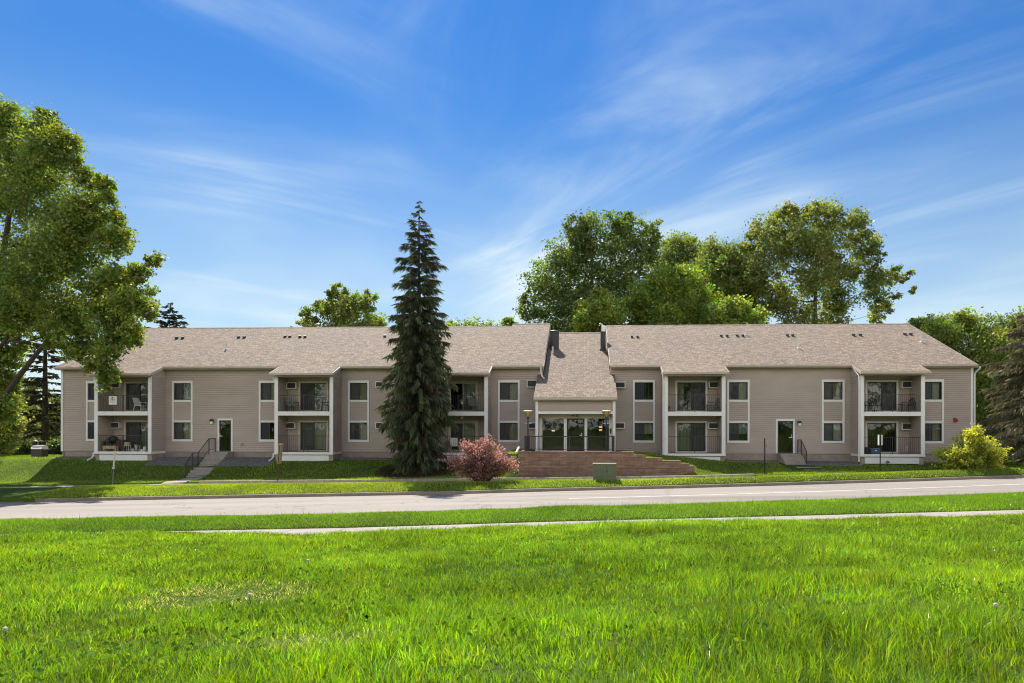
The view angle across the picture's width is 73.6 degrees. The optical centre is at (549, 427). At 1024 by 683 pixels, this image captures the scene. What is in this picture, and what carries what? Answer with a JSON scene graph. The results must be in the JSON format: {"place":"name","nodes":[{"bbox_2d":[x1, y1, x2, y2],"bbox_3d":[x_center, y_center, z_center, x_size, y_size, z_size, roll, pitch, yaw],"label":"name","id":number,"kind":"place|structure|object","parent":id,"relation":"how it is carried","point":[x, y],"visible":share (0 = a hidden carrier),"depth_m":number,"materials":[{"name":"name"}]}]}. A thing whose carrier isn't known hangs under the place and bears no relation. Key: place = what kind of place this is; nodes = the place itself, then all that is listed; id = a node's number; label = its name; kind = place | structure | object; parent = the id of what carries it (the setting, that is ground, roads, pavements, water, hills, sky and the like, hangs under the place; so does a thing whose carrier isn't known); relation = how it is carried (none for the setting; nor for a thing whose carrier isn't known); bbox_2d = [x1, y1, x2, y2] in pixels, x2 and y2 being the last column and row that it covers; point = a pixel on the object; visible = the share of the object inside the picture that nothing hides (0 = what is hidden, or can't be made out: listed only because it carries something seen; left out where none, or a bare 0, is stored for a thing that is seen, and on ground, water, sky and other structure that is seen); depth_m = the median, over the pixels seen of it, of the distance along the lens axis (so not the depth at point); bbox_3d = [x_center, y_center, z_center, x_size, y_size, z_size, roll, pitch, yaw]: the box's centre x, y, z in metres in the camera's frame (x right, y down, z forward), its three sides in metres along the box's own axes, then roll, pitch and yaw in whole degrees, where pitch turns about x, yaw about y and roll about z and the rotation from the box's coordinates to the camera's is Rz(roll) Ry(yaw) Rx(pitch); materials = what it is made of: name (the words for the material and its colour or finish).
{"place":"outdoors","nodes":[
{"label":"outdoors","id":0,"kind":"place"},
{"bbox_2d":[115,440,126,450],"bbox_3d":[-28.171,1.188,44.958,0.520,0.730,0.440,0,0,3],"label":"table","id":1,"kind":"object","parent":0,"point":[119,443],"visible":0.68,"depth_m":44.75,"materials":[{"name":"brown wood"}]},
{"bbox_2d":[123,442,130,451],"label":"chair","id":2,"kind":"object","parent":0,"point":[125,443],"visible":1,"depth_m":44.17,"materials":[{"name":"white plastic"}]},
{"bbox_2d":[132,441,137,451],"bbox_3d":[-26.952,1.199,44.476,0.375,0.712,0.415,0,0,3],"label":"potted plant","id":3,"kind":"object","parent":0,"point":[136,447],"visible":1,"depth_m":44.43,"materials":[{"name":"green plant"}]},
{"bbox_2d":[139,446,147,451],"bbox_3d":[-26.300,1.390,44.261,0.400,0.332,0.260,0,0,3],"label":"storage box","id":4,"kind":"object","parent":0,"point":[144,448],"visible":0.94,"depth_m":44.14,"materials":[{"name":"white plastic"}]},
{"bbox_2d":[161,477,202,483],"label":"path","id":5,"kind":"structure","parent":0,"point":[186,479],"depth_m":39.55,"materials":[{"name":"concrete"}]},
{"bbox_2d":[0,479,625,487],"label":"pavement","id":6,"kind":"structure","parent":0,"point":[93,485],"depth_m":37.87,"materials":[{"name":"concrete"}]},
{"bbox_2d":[50,456,862,466],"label":"gravel","id":7,"kind":"structure","parent":0,"point":[231,461],"depth_m":43.16,"materials":[{"name":"grey gravel"}]},
{"bbox_2d":[0,450,1023,682],"bbox_3d":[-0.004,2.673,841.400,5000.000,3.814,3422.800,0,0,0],"label":"ground","id":8,"kind":"structure","parent":0,"point":[11,494],"depth_m":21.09,"materials":[{"name":"green plant"}]},
{"bbox_2d":[2,627,7,642],"bbox_3d":[-4.465,1.742,5.600,0.041,0.220,0.042,0,0,0],"label":"dandelion","id":9,"kind":"object","parent":8,"relation":"on","point":[4,629],"visible":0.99,"depth_m":5.59,"materials":[{"name":"white plant"}]},
{"bbox_2d":[0,410,34,454],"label":"bush","id":10,"kind":"object","parent":8,"relation":"on","point":[21,426],"visible":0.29,"depth_m":50.01,"materials":[{"name":"green plant"}]},
{"bbox_2d":[0,435,39,454],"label":"bush","id":11,"kind":"object","parent":8,"relation":"on","point":[26,446],"visible":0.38,"depth_m":57.24,"materials":[{"name":"green plant"}]},
{"bbox_2d":[9,297,68,444],"bbox_3d":[-42.117,-4.417,56.839,6.069,14.302,5.966,0,0,0],"label":"spruce","id":12,"kind":"object","parent":8,"relation":"on","point":[44,417],"visible":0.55,"depth_m":56.77,"materials":[{"name":"green plant"}]},
{"bbox_2d":[17,375,60,440],"bbox_3d":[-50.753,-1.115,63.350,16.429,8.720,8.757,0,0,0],"label":"spruce","id":13,"kind":"object","parent":8,"relation":"on","point":[36,425],"visible":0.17,"depth_m":63.73,"materials":[{"name":"green plant"}]},
{"bbox_2d":[34,498,44,501],"bbox_3d":[-23.821,3.365,31.830,0.550,0.266,2.156,0,0,-39],"label":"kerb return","id":14,"kind":"object","parent":8,"relation":"on","point":[39,499],"visible":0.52,"depth_m":31.14,"materials":[{"name":"concrete"}]},
{"bbox_2d":[31,445,48,456],"bbox_3d":[-34.438,1.570,46.270,1.100,0.770,0.585,0,0,8],"label":"utility box","id":15,"kind":"object","parent":8,"relation":"on","point":[39,450],"visible":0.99,"depth_m":46.06,"materials":[{"name":"grey metal"}]},
{"bbox_2d":[46,436,61,454],"bbox_3d":[-37.892,1.677,52.886,2.670,2.122,2.624,0,0,-42],"label":"bush","id":16,"kind":"object","parent":8,"relation":"on","point":[54,445],"visible":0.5,"depth_m":52.26,"materials":[{"name":"green plant"}]},
{"bbox_2d":[0,92,166,454],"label":"broadleaf tree","id":17,"kind":"object","parent":8,"relation":"on","point":[77,232],"visible":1,"depth_m":42.82,"materials":[{"name":"green plant"}]},
{"bbox_2d":[112,452,115,483],"bbox_3d":[-23.797,2.388,37.300,0.220,2.106,0.130,0,0,0],"label":"utility marker","id":18,"kind":"object","parent":8,"relation":"on","point":[114,457],"visible":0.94,"depth_m":37.28,"materials":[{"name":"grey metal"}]},
{"bbox_2d":[146,302,188,327],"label":"spruce","id":19,"kind":"object","parent":8,"relation":"on","point":[174,324],"visible":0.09,"depth_m":71.80,"materials":[{"name":"green plant"}]},
{"bbox_2d":[186,452,233,477],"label":"concrete steps","id":20,"kind":"structure","parent":8,"relation":"on","point":[212,458],"depth_m":42.94,"materials":[{"name":"grey concrete"}]},
{"bbox_2d":[185,438,215,477],"bbox_3d":[-21.889,1.960,42.913,0.048,2.551,4.114,0,0,-3],"label":"handrail","id":21,"kind":"object","parent":20,"relation":"attached to","point":[190,462],"visible":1,"depth_m":42.07,"materials":[{"name":"black metal"}]},
{"bbox_2d":[277,444,282,481],"bbox_3d":[-14.856,2.033,37.600,0.309,2.270,0.340,0,0,0],"label":"sign post","id":22,"kind":"object","parent":8,"relation":"on","point":[280,451],"visible":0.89,"depth_m":37.53,"materials":[{"name":"brown wood"}]},
{"bbox_2d":[290,282,387,326],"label":"broadleaf tree","id":23,"kind":"object","parent":8,"relation":"on","point":[346,308],"visible":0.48,"depth_m":65.26,"materials":[{"name":"green plant"}]},
{"bbox_2d":[374,461,458,477],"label":"needle litter","id":24,"kind":"object","parent":8,"relation":"on","point":[409,474],"visible":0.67,"depth_m":40.13,"materials":[{"name":"brown plant"}]},
{"bbox_2d":[375,201,459,474],"bbox_3d":[-7.780,-5.173,40.997,5.077,16.890,5.193,0,0,0],"label":"spruce","id":25,"kind":"object","parent":8,"relation":"on","point":[418,416],"visible":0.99,"depth_m":40.41,"materials":[{"name":"green plant"}]},
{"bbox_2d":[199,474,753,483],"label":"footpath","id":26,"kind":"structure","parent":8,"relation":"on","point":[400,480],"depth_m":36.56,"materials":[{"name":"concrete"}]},
{"bbox_2d":[442,434,520,481],"bbox_3d":[-3.223,1.510,33.520,3.984,2.450,2.358,0,0,0],"label":"red shrub","id":27,"kind":"object","parent":8,"relation":"on","point":[479,463],"visible":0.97,"depth_m":33.16,"materials":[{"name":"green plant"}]},
{"bbox_2d":[444,315,518,325],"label":"broadleaf tree","id":28,"kind":"object","parent":8,"relation":"on","point":[508,321],"visible":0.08,"depth_m":65.58,"materials":[{"name":"green plant"}]},
{"bbox_2d":[0,489,1023,533],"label":"verge grass","id":29,"kind":"structure","parent":8,"relation":"on","point":[975,497],"depth_m":21.62,"materials":[{"name":"green plant"}]},
{"bbox_2d":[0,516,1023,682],"bbox_3d":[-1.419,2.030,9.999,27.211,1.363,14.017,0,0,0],"label":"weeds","id":30,"kind":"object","parent":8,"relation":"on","point":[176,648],"visible":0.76,"depth_m":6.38,"materials":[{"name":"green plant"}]},
{"bbox_2d":[53,323,980,464],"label":"apartment building","id":31,"kind":"structure","parent":8,"relation":"on","point":[781,388],"depth_m":44.51,"materials":[{"name":"plastic"}]},
{"bbox_2d":[88,383,93,399],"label":"window","id":32,"kind":"structure","parent":31,"relation":"in","point":[90,385],"depth_m":45.59,"materials":[{"name":"grey glass"}]},
{"bbox_2d":[88,422,93,438],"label":"window","id":33,"kind":"structure","parent":31,"relation":"in","point":[90,424],"depth_m":45.59,"materials":[{"name":"grey glass"}]},
{"bbox_2d":[103,446,118,450],"bbox_3d":[-28.450,1.363,44.271,0.880,0.380,0.320,0,0,3],"label":"wooden bench","id":34,"kind":"object","parent":31,"relation":"on","point":[109,447],"visible":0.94,"depth_m":44.12,"materials":[{"name":"brown wood"}]},
{"bbox_2d":[109,396,116,404],"bbox_3d":[-28.073,-1.753,43.905,0.520,0.550,0.019,0,0,3],"label":"banner sign","id":35,"kind":"object","parent":31,"relation":"attached to","point":[112,400],"visible":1,"depth_m":43.90,"materials":[{"name":"white fabric"}]},
{"bbox_2d":[108,436,117,450],"bbox_3d":[-28.701,1.048,44.921,0.570,1.016,0.597,0,0,3],"label":"barbecue","id":36,"kind":"object","parent":31,"relation":"on","point":[111,439],"visible":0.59,"depth_m":44.72,"materials":[{"name":"black paint"}]},
{"bbox_2d":[124,382,147,410],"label":"patio door","id":37,"kind":"structure","parent":31,"relation":"in","point":[130,388],"depth_m":45.44,"materials":[{"name":"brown glass"}]},
{"bbox_2d":[124,420,147,450],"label":"patio door","id":38,"kind":"structure","parent":31,"relation":"in","point":[131,427],"depth_m":45.44,"materials":[{"name":"brown glass"}]},
{"bbox_2d":[133,398,147,410],"bbox_3d":[-26.746,-1.489,44.600,0.719,0.940,0.580,0,0,15],"label":"patio chair","id":39,"kind":"object","parent":31,"relation":"on","point":[136,401],"visible":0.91,"depth_m":44.61,"materials":[{"name":"white plastic"}]},
{"bbox_2d":[174,383,190,399],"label":"window","id":40,"kind":"structure","parent":31,"relation":"in","point":[182,391],"depth_m":45.29,"materials":[{"name":"grey glass"}]},
{"bbox_2d":[174,422,190,438],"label":"window","id":41,"kind":"structure","parent":31,"relation":"in","point":[182,430],"depth_m":45.29,"materials":[{"name":"grey glass"}]},
{"bbox_2d":[217,418,232,450],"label":"entrance door","id":42,"kind":"structure","parent":31,"relation":"in","point":[219,420],"depth_m":45.07,"materials":[{"name":"white metal"}]},
{"bbox_2d":[261,422,269,438],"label":"window","id":43,"kind":"structure","parent":31,"relation":"in","point":[265,427],"depth_m":44.99,"materials":[{"name":"black glass"}]},
{"bbox_2d":[261,383,273,399],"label":"window","id":44,"kind":"structure","parent":31,"relation":"in","point":[267,389],"depth_m":44.99,"materials":[{"name":"grey glass"}]},
{"bbox_2d":[285,398,298,410],"bbox_3d":[-16.644,-1.474,44.121,0.784,0.943,0.580,0,0,33],"label":"patio chair","id":45,"kind":"object","parent":31,"relation":"on","point":[287,401],"visible":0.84,"depth_m":44.09,"materials":[{"name":"black paint"}]},
{"bbox_2d":[298,381,328,410],"bbox_3d":[-15.465,-2.030,44.932,1.988,2.030,0.381,0,0,3],"label":"patio door","id":46,"kind":"structure","parent":31,"relation":"in","point":[319,390],"depth_m":44.83,"materials":[{"name":"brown glass"}]},
{"bbox_2d":[298,421,328,451],"bbox_3d":[-15.469,0.550,44.922,1.988,2.030,0.361,0,0,3],"label":"patio door","id":47,"kind":"structure","parent":31,"relation":"in","point":[318,430],"depth_m":44.83,"materials":[{"name":"glass"}]},
{"bbox_2d":[321,402,329,410],"bbox_3d":[-14.289,-1.471,43.993,0.784,0.943,0.580,0,0,-22],"label":"patio chair","id":48,"kind":"object","parent":31,"relation":"on","point":[322,404],"visible":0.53,"depth_m":43.79,"materials":[{"name":"black paint"}]},
{"bbox_2d":[350,383,366,399],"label":"window","id":49,"kind":"structure","parent":31,"relation":"in","point":[358,391],"depth_m":44.69,"materials":[{"name":"grey glass"}]},
{"bbox_2d":[350,423,366,439],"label":"window","id":50,"kind":"structure","parent":31,"relation":"in","point":[358,431],"depth_m":44.69,"materials":[{"name":"grey glass"}]},
{"bbox_2d":[450,438,459,452],"bbox_3d":[-6.042,1.124,43.595,0.580,0.940,0.719,0,0,-17],"label":"patio chair","id":51,"kind":"object","parent":31,"relation":"on","point":[456,440],"visible":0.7,"depth_m":43.81,"materials":[{"name":"white plastic"}]},
{"bbox_2d":[448,381,477,411],"bbox_3d":[-5.589,-2.014,44.426,1.936,2.030,0.381,0,0,3],"label":"patio door","id":52,"kind":"structure","parent":31,"relation":"in","point":[474,384],"depth_m":44.32,"materials":[{"name":"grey glass"}]},
{"bbox_2d":[448,421,477,450],"bbox_3d":[-5.593,0.566,44.422,1.936,2.030,0.373,0,0,3],"label":"patio door","id":53,"kind":"structure","parent":31,"relation":"in","point":[464,433],"depth_m":44.32,"materials":[{"name":"grey glass"}]},
{"bbox_2d":[468,398,476,411],"bbox_3d":[-4.909,-1.454,43.589,0.580,0.940,0.719,0,0,-12],"label":"patio chair","id":54,"kind":"object","parent":31,"relation":"on","point":[470,401],"visible":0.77,"depth_m":43.81,"materials":[{"name":"grey metal"}]},
{"bbox_2d":[500,383,517,399],"bbox_3d":[-2.613,-2.342,44.266,1.166,1.185,0.249,0,0,3],"label":"window","id":55,"kind":"structure","parent":31,"relation":"in","point":[508,391],"depth_m":44.19,"materials":[{"name":"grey glass"}]},
{"bbox_2d":[500,423,517,439],"bbox_3d":[-2.617,0.259,44.267,1.166,1.186,0.251,0,0,3],"label":"window","id":56,"kind":"structure","parent":31,"relation":"in","point":[508,431],"depth_m":44.19,"materials":[{"name":"grey glass"}]},
{"bbox_2d":[567,419,583,450],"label":"lobby door","id":57,"kind":"structure","parent":31,"relation":"in","point":[567,419],"depth_m":41.50,"materials":[{"name":"glass"}]},
{"bbox_2d":[635,382,652,399],"bbox_3d":[6.060,-2.328,43.825,1.166,1.185,0.252,0,0,3],"label":"window","id":58,"kind":"structure","parent":31,"relation":"in","point":[639,386],"depth_m":43.73,"materials":[{"name":"grey glass"}]},
{"bbox_2d":[635,423,652,439],"bbox_3d":[6.056,0.247,43.824,1.210,1.134,0.251,0,0,3],"label":"window","id":59,"kind":"structure","parent":31,"relation":"in","point":[641,429],"depth_m":43.74,"materials":[{"name":"grey glass"}]},
{"bbox_2d":[675,380,706,411],"bbox_3d":[9.062,-1.991,43.691,2.023,2.030,0.406,0,0,3],"label":"patio door","id":60,"kind":"structure","parent":31,"relation":"in","point":[698,387],"depth_m":43.54,"materials":[{"name":"glass"}]},
{"bbox_2d":[675,421,706,452],"bbox_3d":[9.057,0.589,43.674,2.023,2.030,0.373,0,0,3],"label":"patio door","id":61,"kind":"structure","parent":31,"relation":"in","point":[694,428],"depth_m":43.54,"materials":[{"name":"glass"}]},
{"bbox_2d":[707,397,718,411],"bbox_3d":[10.311,-1.430,42.717,0.719,0.940,0.580,0,0,-17],"label":"patio chair","id":62,"kind":"object","parent":31,"relation":"on","point":[713,405],"visible":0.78,"depth_m":42.82,"materials":[{"name":"grey metal"}]},
{"bbox_2d":[729,423,746,440],"bbox_3d":[12.009,0.256,43.520,1.210,1.134,0.251,0,0,3],"label":"window","id":63,"kind":"structure","parent":31,"relation":"in","point":[735,429],"depth_m":43.43,"materials":[{"name":"glass"}]},
{"bbox_2d":[729,382,747,399],"bbox_3d":[12.013,-2.318,43.519,1.210,1.185,0.249,0,0,3],"label":"window","id":64,"kind":"structure","parent":31,"relation":"in","point":[737,390],"depth_m":43.43,"materials":[{"name":"grey glass"}]},
{"bbox_2d":[776,419,794,452],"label":"entrance door","id":65,"kind":"structure","parent":31,"relation":"in","point":[777,420],"depth_m":43.22,"materials":[{"name":"metal"}]},
{"bbox_2d":[824,382,841,399],"bbox_3d":[17.910,-2.309,43.212,1.210,1.185,0.237,0,0,3],"label":"window","id":66,"kind":"structure","parent":31,"relation":"in","point":[832,390],"depth_m":43.14,"materials":[{"name":"grey glass"}]},
{"bbox_2d":[824,423,841,440],"bbox_3d":[17.907,0.292,43.219,1.166,1.186,0.250,0,0,3],"label":"window","id":67,"kind":"structure","parent":31,"relation":"in","point":[832,431],"depth_m":43.14,"materials":[{"name":"grey glass"}]},
{"bbox_2d":[864,446,870,453],"bbox_3d":[19.659,1.303,42.115,0.375,0.653,0.300,0,0,3],"label":"grill","id":68,"kind":"object","parent":31,"relation":"on","point":[866,450],"visible":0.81,"depth_m":42.02,"materials":[{"name":"black metal"}]},
{"bbox_2d":[869,448,879,453],"bbox_3d":[19.942,1.445,41.845,0.580,0.370,0.390,0,0,3],"label":"cooler","id":69,"kind":"object","parent":31,"relation":"on","point":[874,450],"visible":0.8,"depth_m":41.67,"materials":[{"name":"blue plastic"}]},
{"bbox_2d":[868,398,882,411],"bbox_3d":[20.167,-1.394,42.244,0.589,0.900,0.686,0,0,-7],"label":"patio chair","id":70,"kind":"object","parent":31,"relation":"on","point":[877,405],"visible":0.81,"depth_m":42.46,"materials":[{"name":"black paint"}]},
{"bbox_2d":[865,421,897,453],"bbox_3d":[20.900,0.608,43.077,2.023,2.030,0.392,0,0,3],"label":"patio door","id":71,"kind":"structure","parent":31,"relation":"in","point":[866,422],"depth_m":42.94,"materials":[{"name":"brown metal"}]},
{"bbox_2d":[865,380,898,411],"bbox_3d":[20.904,-1.972,43.067,2.023,2.030,0.373,0,0,3],"label":"patio door","id":72,"kind":"structure","parent":31,"relation":"in","point":[885,386],"depth_m":42.94,"materials":[{"name":"clear glass"}]},
{"bbox_2d":[901,398,915,411],"bbox_3d":[22.236,-1.391,42.203,0.686,0.900,0.589,0,0,-17],"label":"patio chair","id":73,"kind":"object","parent":31,"relation":"on","point":[911,403],"visible":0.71,"depth_m":42.24,"materials":[{"name":"black paint"}]},
{"bbox_2d":[925,382,941,399],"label":"window","id":74,"kind":"structure","parent":31,"relation":"in","point":[931,388],"depth_m":42.82,"materials":[{"name":"grey glass"}]},
{"bbox_2d":[925,423,941,440],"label":"window","id":75,"kind":"structure","parent":31,"relation":"in","point":[932,430],"depth_m":42.83,"materials":[{"name":"glass"}]},
{"bbox_2d":[21,466,1023,498],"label":"verge grass","id":76,"kind":"structure","parent":8,"relation":"on","point":[92,488],"depth_m":32.83,"materials":[{"name":"green plant"}]},
{"bbox_2d":[44,475,1023,501],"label":"kerb","id":77,"kind":"structure","parent":8,"relation":"on","point":[501,490],"depth_m":31.40,"materials":[{"name":"concrete"}]},
{"bbox_2d":[512,206,669,331],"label":"broadleaf tree","id":78,"kind":"object","parent":8,"relation":"on","point":[583,240],"visible":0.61,"depth_m":65.45,"materials":[{"name":"green plant"}]},
{"bbox_2d":[564,286,635,331],"bbox_3d":[4.417,-5.071,61.653,6.347,15.273,7.256,0,0,0],"label":"broadleaf tree","id":79,"kind":"object","parent":8,"relation":"on","point":[603,306],"visible":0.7,"depth_m":60.06,"materials":[{"name":"green plant"}]},
{"bbox_2d":[593,463,616,480],"bbox_3d":[2.713,2.221,33.597,1.160,0.930,0.945,0,0,3],"label":"utility cabinet","id":80,"kind":"object","parent":8,"relation":"on","point":[605,471],"visible":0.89,"depth_m":33.14,"materials":[{"name":"metal"}]},
{"bbox_2d":[518,450,694,477],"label":"retaining wall","id":81,"kind":"structure","parent":8,"relation":"on","point":[536,464],"depth_m":36.90,"materials":[{"name":"brown brick"}]},
{"bbox_2d":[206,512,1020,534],"bbox_3d":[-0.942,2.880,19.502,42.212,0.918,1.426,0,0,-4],"label":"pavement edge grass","id":82,"kind":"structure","parent":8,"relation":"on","point":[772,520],"depth_m":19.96,"materials":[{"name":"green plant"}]},
{"bbox_2d":[617,257,723,324],"bbox_3d":[11.427,-6.145,62.398,10.661,18.951,7.182,0,0,0],"label":"broadleaf tree","id":83,"kind":"object","parent":8,"relation":"on","point":[683,296],"visible":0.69,"depth_m":61.29,"materials":[{"name":"green plant"}]},
{"bbox_2d":[645,229,706,291],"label":"broadleaf tree","id":84,"kind":"object","parent":8,"relation":"on","point":[671,248],"visible":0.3,"depth_m":77.46,"materials":[{"name":"green plant"}]},
{"bbox_2d":[688,231,777,323],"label":"broadleaf tree","id":85,"kind":"object","parent":8,"relation":"on","point":[721,265],"visible":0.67,"depth_m":67.45,"materials":[{"name":"green plant"}]},
{"bbox_2d":[693,290,773,324],"bbox_3d":[15.764,-4.260,59.812,7.047,15.179,5.885,0,0,33],"label":"broadleaf tree","id":86,"kind":"object","parent":8,"relation":"on","point":[729,310],"visible":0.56,"depth_m":59.20,"materials":[{"name":"green plant"}]},
{"bbox_2d":[764,438,766,473],"bbox_3d":[11.683,1.647,36.911,0.138,2.148,0.038,0,0,0],"label":"steel stake","id":87,"kind":"object","parent":8,"relation":"on","point":[764,455],"visible":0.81,"depth_m":36.89,"materials":[{"name":"black paint"}]},
{"bbox_2d":[777,453,821,467],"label":"concrete steps","id":88,"kind":"structure","parent":8,"relation":"on","point":[791,459],"depth_m":42.10,"materials":[{"name":"grey concrete"}]},
{"bbox_2d":[797,439,806,464],"bbox_3d":[15.637,1.640,42.243,0.048,1.791,1.724,0,0,3],"label":"handrail","id":89,"kind":"object","parent":88,"relation":"attached to","point":[801,446],"visible":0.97,"depth_m":42.38,"materials":[{"name":"black metal"}]},
{"bbox_2d":[735,192,916,323],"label":"broadleaf tree","id":90,"kind":"object","parent":8,"relation":"on","point":[815,245],"visible":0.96,"depth_m":65.18,"materials":[{"name":"green plant"}]},
{"bbox_2d":[878,433,882,470],"bbox_3d":[18.511,1.474,38.191,0.254,2.298,0.460,0,0,26],"label":"street sign","id":91,"kind":"object","parent":8,"relation":"on","point":[881,439],"visible":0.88,"depth_m":38.18,"materials":[{"name":"white metal"}]},
{"bbox_2d":[906,312,944,331],"bbox_3d":[35.568,-3.576,64.595,6.524,14.449,6.052,0,0,-45],"label":"broadleaf tree","id":92,"kind":"object","parent":8,"relation":"on","point":[915,322],"visible":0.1,"depth_m":63.45,"materials":[{"name":"green plant"}]},
{"bbox_2d":[919,306,1021,442],"bbox_3d":[35.548,-3.619,57.666,10.113,13.825,9.264,0,0,0],"label":"broadleaf tree","id":93,"kind":"object","parent":8,"relation":"on","point":[955,328],"visible":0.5,"depth_m":56.61,"materials":[{"name":"green plant"}]},
{"bbox_2d":[930,423,1012,469],"bbox_3d":[23.575,1.090,37.981,4.140,2.778,2.344,0,0,0],"label":"yellow shrub","id":94,"kind":"object","parent":8,"relation":"on","point":[973,450],"visible":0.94,"depth_m":37.60,"materials":[{"name":"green plant"}]},
{"bbox_2d":[976,315,1023,463],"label":"spruce","id":95,"kind":"object","parent":8,"relation":"on","point":[1012,374],"visible":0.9,"depth_m":42.40,"materials":[{"name":"green plant"}]},
{"bbox_2d":[976,306,1023,460],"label":"broadleaf tree","id":96,"kind":"object","parent":8,"relation":"on","point":[1009,323],"visible":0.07,"depth_m":59.67,"materials":[{"name":"green plant"}]},
{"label":"terrace","id":97,"kind":"structure","parent":8,"relation":"on","visible":0},
{"bbox_2d":[523,410,532,450],"bbox_3d":[-1.210,0.249,38.700,0.570,2.459,0.570,0,0,3],"label":"lamp post","id":98,"kind":"object","parent":97,"relation":"on","point":[527,413],"visible":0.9,"depth_m":38.67,"materials":[{"name":"brown metal"}]},
{"bbox_2d":[524,435,614,450],"bbox_3d":[1.166,0.961,38.578,4.901,1.042,3.010,0,0,3],"label":"terrace railing","id":99,"kind":"object","parent":97,"relation":"on","point":[569,449],"visible":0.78,"depth_m":37.12,"materials":[{"name":"black metal"}]},
{"bbox_2d":[602,410,610,450],"bbox_3d":[3.235,0.252,38.700,0.570,2.466,0.570,0,0,3],"label":"lamp post","id":100,"kind":"object","parent":97,"relation":"on","point":[606,413],"visible":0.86,"depth_m":38.66,"materials":[{"name":"brown metal"}]},
{"bbox_2d":[0,477,1023,518],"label":"road","id":101,"kind":"structure","parent":0,"point":[238,506],"depth_m":28.27,"materials":[{"name":"grey asphalt"}]},
{"bbox_2d":[569,484,1012,498],"bbox_3d":[30.424,2.640,35.740,61.323,0.590,2.211,0,0,-17],"label":"road marking","id":102,"kind":"object","parent":101,"relation":"on","point":[786,492],"visible":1,"depth_m":29.39,"materials":[{"name":"white paint"}]},
{"bbox_2d":[0,449,1023,484],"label":"lawn grass","id":103,"kind":"structure","parent":0,"point":[166,479],"depth_m":40.72,"materials":[{"name":"green plant"}]},
{"bbox_2d":[0,0,1023,410],"label":"sky","id":104,"kind":"structure","parent":0,"point":[276,153],"materials":[{"name":"blue"}]},
{"bbox_2d":[8,510,1023,534],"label":"pavement","id":105,"kind":"structure","parent":0,"point":[330,530],"depth_m":20.50,"materials":[{"name":"concrete"}]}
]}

